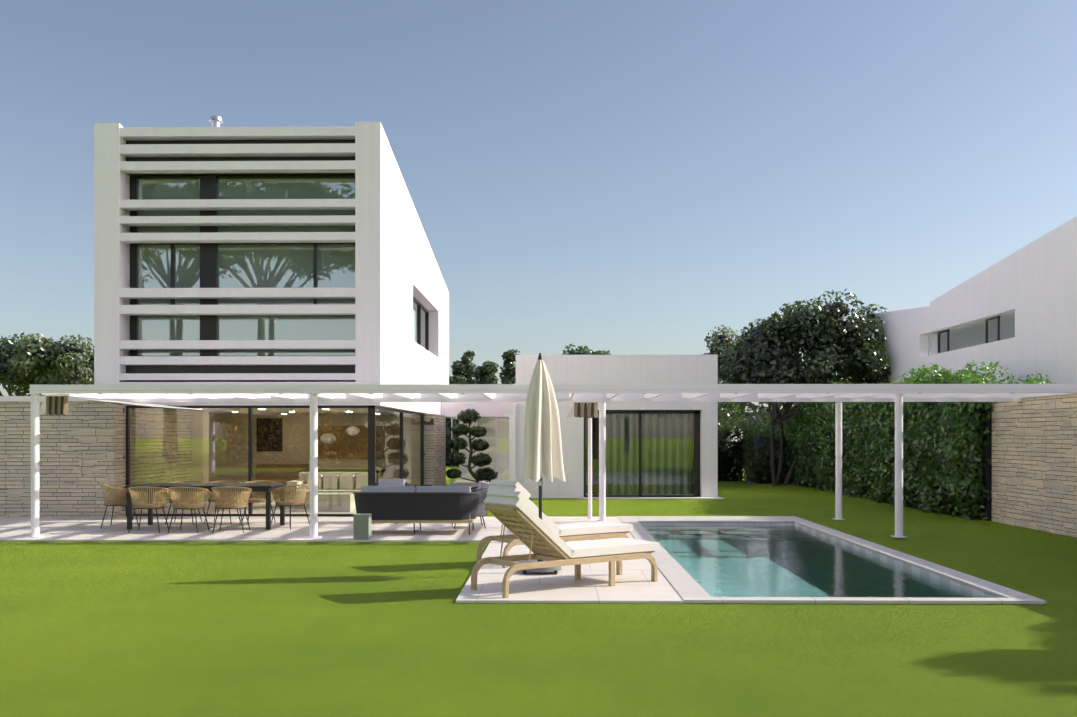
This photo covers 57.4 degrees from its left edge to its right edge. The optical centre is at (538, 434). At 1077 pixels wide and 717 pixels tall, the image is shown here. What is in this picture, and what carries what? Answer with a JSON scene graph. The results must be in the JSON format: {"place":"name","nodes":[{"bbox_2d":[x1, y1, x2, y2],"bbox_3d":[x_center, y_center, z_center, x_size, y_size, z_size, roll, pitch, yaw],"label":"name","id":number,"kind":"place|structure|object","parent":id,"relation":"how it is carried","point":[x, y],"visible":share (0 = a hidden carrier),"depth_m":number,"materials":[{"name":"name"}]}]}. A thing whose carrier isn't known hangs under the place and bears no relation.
{"place":"outdoors","nodes":[
{"label":"outdoors","id":0,"kind":"place"},
{"bbox_2d":[0,382,515,517],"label":"ground floor","id":1,"kind":"structure","parent":0,"point":[82,451],"depth_m":20.20,"materials":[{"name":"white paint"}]},
{"bbox_2d":[256,409,367,511],"bbox_3d":[-5.772,0.525,23.910,4.160,2.180,6.590,0,0,1],"label":"house interior","id":2,"kind":"object","parent":1,"relation":"on","point":[275,435],"depth_m":26.63,"materials":[{"name":"beige"}]},
{"bbox_2d":[126,405,508,516],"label":"ground floor glazing","id":3,"kind":"structure","parent":1,"relation":"in","point":[395,441],"depth_m":19.57,"materials":[{"name":"black"}]},
{"bbox_2d":[94,116,448,383],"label":"tower house","id":4,"kind":"structure","parent":0,"point":[270,254],"depth_m":19.79,"materials":[{"name":"white paint"}]},
{"bbox_2d":[0,516,683,603],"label":"terrace","id":5,"kind":"structure","parent":0,"point":[634,583],"depth_m":15.35,"materials":[{"name":"tile"}]},
{"bbox_2d":[100,483,138,528],"bbox_3d":[-7.352,1.231,17.184,0.575,0.772,0.651,0,0,-5],"label":"dining chair","id":6,"kind":"object","parent":5,"relation":"on","point":[120,499],"visible":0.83,"depth_m":16.96,"materials":[{"name":"beige wicker"}]},
{"bbox_2d":[128,486,168,532],"bbox_3d":[-6.522,1.231,16.437,0.652,0.772,0.575,0,0,-3],"label":"dining chair","id":7,"kind":"object","parent":5,"relation":"on","point":[145,505],"visible":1,"depth_m":16.26,"materials":[{"name":"beige wicker"}]},
{"bbox_2d":[165,480,201,524],"bbox_3d":[-6.482,1.231,18.014,0.651,0.772,0.575,0,0,-1],"label":"dining chair","id":8,"kind":"object","parent":5,"relation":"on","point":[187,481],"visible":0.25,"depth_m":18.14,"materials":[{"name":"beige wicker"}]},
{"bbox_2d":[168,487,209,532],"bbox_3d":[-5.838,1.231,16.377,0.651,0.772,0.575,0,0,4],"label":"dining chair","id":9,"kind":"object","parent":5,"relation":"on","point":[175,495],"visible":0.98,"depth_m":16.20,"materials":[{"name":"beige wicker"}]},
{"bbox_2d":[124,483,286,529],"bbox_3d":[-5.788,1.240,17.214,2.510,0.750,1.000,0,0,1],"label":"dining table","id":10,"kind":"object","parent":5,"relation":"on","point":[267,488],"visible":0.77,"depth_m":16.78,"materials":[{"name":"black metal"}]},
{"bbox_2d":[204,480,240,524],"bbox_3d":[-5.779,1.231,18.033,0.651,0.772,0.575,0,0,3],"label":"dining chair","id":11,"kind":"object","parent":5,"relation":"on","point":[210,500],"visible":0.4,"depth_m":18.07,"materials":[{"name":"beige wicker"}]},
{"bbox_2d":[211,486,251,532],"bbox_3d":[-5.141,1.231,16.446,0.652,0.772,0.575,0,0,-4],"label":"dining chair","id":12,"kind":"object","parent":5,"relation":"on","point":[233,505],"visible":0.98,"depth_m":16.26,"materials":[{"name":"beige wicker"}]},
{"bbox_2d":[241,481,275,524],"bbox_3d":[-5.104,1.231,17.963,0.652,0.772,0.575,0,0,-3],"label":"dining chair","id":13,"kind":"object","parent":5,"relation":"on","point":[255,500],"visible":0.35,"depth_m":18.08,"materials":[{"name":"beige wicker"}]},
{"bbox_2d":[271,484,309,529],"bbox_3d":[-4.281,1.231,17.073,0.575,0.772,0.651,0,0,29],"label":"dining chair","id":14,"kind":"object","parent":5,"relation":"on","point":[299,502],"visible":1,"depth_m":16.87,"materials":[{"name":"beige wicker"}]},
{"bbox_2d":[353,513,371,539],"bbox_3d":[-2.732,1.420,15.268,0.240,0.390,0.240,0,0,1],"label":"side table","id":15,"kind":"object","parent":5,"relation":"on","point":[362,526],"visible":1,"depth_m":15.15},
{"bbox_2d":[368,479,409,523],"bbox_3d":[-2.791,1.216,18.210,0.824,0.803,0.742,0,0,11],"label":"outdoor sofa","id":16,"kind":"object","parent":5,"relation":"on","point":[391,482],"visible":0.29,"depth_m":18.36,"materials":[{"name":"grey fabric"}]},
{"bbox_2d":[353,486,479,534],"bbox_3d":[-2.011,1.225,16.295,2.082,0.780,0.944,0,0,1],"label":"outdoor sofa","id":17,"kind":"object","parent":5,"relation":"on","point":[421,504],"visible":0.94,"depth_m":15.88,"materials":[{"name":"grey fabric"}]},
{"bbox_2d":[452,481,489,528],"bbox_3d":[-1.182,1.216,17.202,0.742,0.803,0.824,0,0,-9],"label":"tub armchair","id":18,"kind":"object","parent":5,"relation":"on","point":[482,491],"visible":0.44,"depth_m":16.99,"materials":[{"name":"grey fabric"}]},
{"bbox_2d":[521,353,564,574],"bbox_3d":[0.045,0.324,11.557,0.546,2.579,0.542,0,0,1],"label":"closed parasol","id":19,"kind":"object","parent":5,"relation":"on","point":[542,446],"visible":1,"depth_m":11.46,"materials":[{"name":"fabric"}]},
{"bbox_2d":[25,384,1076,537],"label":"pergola","id":20,"kind":"object","parent":5,"relation":"on","point":[603,394],"visible":0.92,"depth_m":15.50,"materials":[{"name":"paint"}]},
{"bbox_2d":[39,394,69,415],"bbox_3d":[-7.751,-0.469,15.694,0.510,0.369,0.060,0,0,1],"label":"folded shade","id":21,"kind":"object","parent":20,"relation":"attached to","point":[55,404],"visible":0.98,"depth_m":15.69,"materials":[{"name":"beige fabric"}]},
{"bbox_2d":[79,398,211,411],"bbox_3d":[-6.816,-0.517,17.380,1.250,0.155,3.100,0,0,1],"label":"rail","id":22,"kind":"object","parent":20,"relation":"attached to","point":[150,405],"visible":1,"depth_m":16.87,"materials":[{"name":"white metal"}]},
{"bbox_2d":[566,402,598,418],"bbox_3d":[0.836,-0.479,18.764,0.630,0.349,0.060,0,0,1],"label":"folded shade","id":23,"kind":"object","parent":20,"relation":"attached to","point":[581,409],"visible":0.83,"depth_m":18.76,"materials":[{"name":"beige fabric"}]},
{"bbox_2d":[477,480,632,567],"bbox_3d":[0.243,1.092,12.780,2.042,1.046,0.670,0,0,-35],"label":"sun lounger","id":24,"kind":"object","parent":5,"relation":"on","point":[567,532],"visible":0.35,"depth_m":12.54,"materials":[{"name":"white fabric"}]},
{"bbox_2d":[471,489,658,597],"bbox_3d":[0.323,1.092,10.579,2.042,1.046,0.670,0,0,-35],"label":"sun lounger","id":25,"kind":"object","parent":5,"relation":"on","point":[513,512],"visible":1,"depth_m":10.29,"materials":[{"name":"white fabric"}]},
{"bbox_2d":[588,418,591,518],"bbox_3d":[0.990,0.660,18.912,0.175,1.970,0.180,0,0,1],"label":"service post","id":26,"kind":"object","parent":5,"relation":"on","point":[589,468],"visible":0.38,"depth_m":18.88,"materials":[{"name":"metal"}]},
{"bbox_2d":[499,349,519,383],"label":"poplar tree","id":27,"kind":"object","parent":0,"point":[508,372],"visible":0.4,"depth_m":52.45,"materials":[{"name":"green plant"}]},
{"bbox_2d":[0,466,1076,716],"bbox_3d":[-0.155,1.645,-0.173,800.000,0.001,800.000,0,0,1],"label":"lawn","id":28,"kind":"structure","parent":0,"point":[240,630],"depth_m":7.99,"materials":[{"name":"green plant"}]},
{"bbox_2d":[0,332,78,395],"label":"pine tree","id":29,"kind":"object","parent":28,"relation":"on","point":[7,347],"visible":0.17,"depth_m":38.87,"materials":[{"name":"green plant"}]},
{"bbox_2d":[0,333,93,395],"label":"tree","id":30,"kind":"object","parent":28,"relation":"on","point":[42,360],"visible":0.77,"depth_m":37.00,"materials":[{"name":"green plant"}]},
{"bbox_2d":[12,378,800,466],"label":"boundary hedge","id":31,"kind":"object","parent":28,"relation":"on","point":[763,412],"visible":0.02,"depth_m":51.77,"materials":[{"name":"green plant"}]},
{"bbox_2d":[450,350,476,421],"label":"poplar tree","id":32,"kind":"object","parent":28,"relation":"on","point":[464,367],"visible":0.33,"depth_m":51.67,"materials":[{"name":"green plant"}]},
{"bbox_2d":[470,360,498,383],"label":"poplar tree","id":33,"kind":"object","parent":28,"relation":"on","point":[486,372],"visible":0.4,"depth_m":49.57,"materials":[{"name":"green plant"}]},
{"bbox_2d":[562,344,611,354],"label":"tree","id":34,"kind":"object","parent":28,"relation":"on","point":[581,350],"visible":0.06,"depth_m":58.54,"materials":[{"name":"green plant"}]},
{"bbox_2d":[516,355,717,497],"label":"bedroom wing","id":35,"kind":"structure","parent":28,"relation":"on","point":[632,369],"depth_m":25.60,"materials":[{"name":"white paint"}]},
{"bbox_2d":[584,410,701,496],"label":"bedroom door","id":36,"kind":"structure","parent":35,"relation":"in","point":[652,452],"depth_m":26.11,"materials":[{"name":"grey glass"}]},
{"bbox_2d":[574,497,723,499],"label":"step paving","id":37,"kind":"structure","parent":28,"relation":"on","point":[698,498],"depth_m":25.05,"materials":[{"name":"concrete"}]},
{"bbox_2d":[701,325,749,427],"bbox_3d":[7.565,-1.268,38.133,4.107,5.894,4.060,0,0,41],"label":"olive tree","id":38,"kind":"object","parent":28,"relation":"on","point":[722,343],"visible":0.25,"depth_m":37.33,"materials":[{"name":"green plant"}]},
{"bbox_2d":[718,402,761,481],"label":"shrubs","id":39,"kind":"object","parent":28,"relation":"on","point":[730,442],"visible":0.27,"depth_m":35.04,"materials":[{"name":"green plant"}]},
{"bbox_2d":[733,412,794,483],"bbox_3d":[8.539,0.699,34.264,3.524,3.150,3.413,0,0,1],"label":"hedge","id":40,"kind":"object","parent":28,"relation":"on","point":[757,468],"visible":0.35,"depth_m":33.33,"materials":[{"name":"green plant"}]},
{"bbox_2d":[721,288,890,485],"bbox_3d":[9.211,-1.451,32.482,6.371,6.264,5.861,0,0,1],"label":"holm oak tree","id":41,"kind":"object","parent":28,"relation":"on","point":[828,341],"visible":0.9,"depth_m":30.82,"materials":[{"name":"green plant"}]},
{"bbox_2d":[640,523,998,597],"bbox_3d":[3.245,2.043,14.042,2.930,0.804,8.630,0,0,1],"label":"pool shell","id":42,"kind":"object","parent":28,"relation":"in","point":[967,588],"visible":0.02,"depth_m":14.99},
{"bbox_2d":[642,525,985,597],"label":"pool water","id":43,"kind":"structure","parent":42,"relation":"in","point":[754,561],"depth_m":12.64,"materials":[{"name":"teal liquid"}]},
{"bbox_2d":[782,360,1054,520],"bbox_3d":[9.120,0.284,26.079,2.364,4.029,15.131,0,0,1],"label":"laurel hedge","id":44,"kind":"object","parent":28,"relation":"on","point":[944,444],"visible":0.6,"depth_m":21.94,"materials":[{"name":"green plant"}]},
{"bbox_2d":[976,407,991,520],"bbox_3d":[8.594,0.555,18.917,0.320,2.180,0.160,0,0,1],"label":"hedge","id":45,"kind":"object","parent":28,"relation":"on","point":[988,472],"visible":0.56,"depth_m":18.84,"materials":[{"name":"green plant"}]},
{"bbox_2d":[992,394,1076,537],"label":"boundary wall","id":46,"kind":"structure","parent":28,"relation":"on","point":[1034,463],"depth_m":17.03,"materials":[{"name":"stone"}]},
{"bbox_2d":[0,0,1076,411],"label":"sky","id":47,"kind":"structure","parent":0,"point":[621,177],"materials":[{"name":"blue"}]},
{"bbox_2d":[617,516,1046,603],"bbox_3d":[3.242,1.623,14.498,3.510,0.036,9.900,0,0,1],"label":"pool coping","id":48,"kind":"object","parent":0,"point":[686,586],"visible":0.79,"depth_m":11.08,"materials":[{"name":"white stone"}]},
{"bbox_2d":[848,216,1076,383],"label":"neighbour house","id":49,"kind":"structure","parent":0,"point":[1015,313],"depth_m":22.73,"materials":[{"name":"white paint"}]},
{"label":"courtyard gravel","id":50,"kind":"object","parent":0,"visible":0},
{"bbox_2d":[445,408,497,482],"bbox_3d":[-1.907,0.462,27.909,1.520,2.435,0.808,0,0,1],"label":"topiary tree","id":51,"kind":"object","parent":50,"relation":"on","point":[469,416],"visible":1,"depth_m":27.75,"materials":[{"name":"green plant"}]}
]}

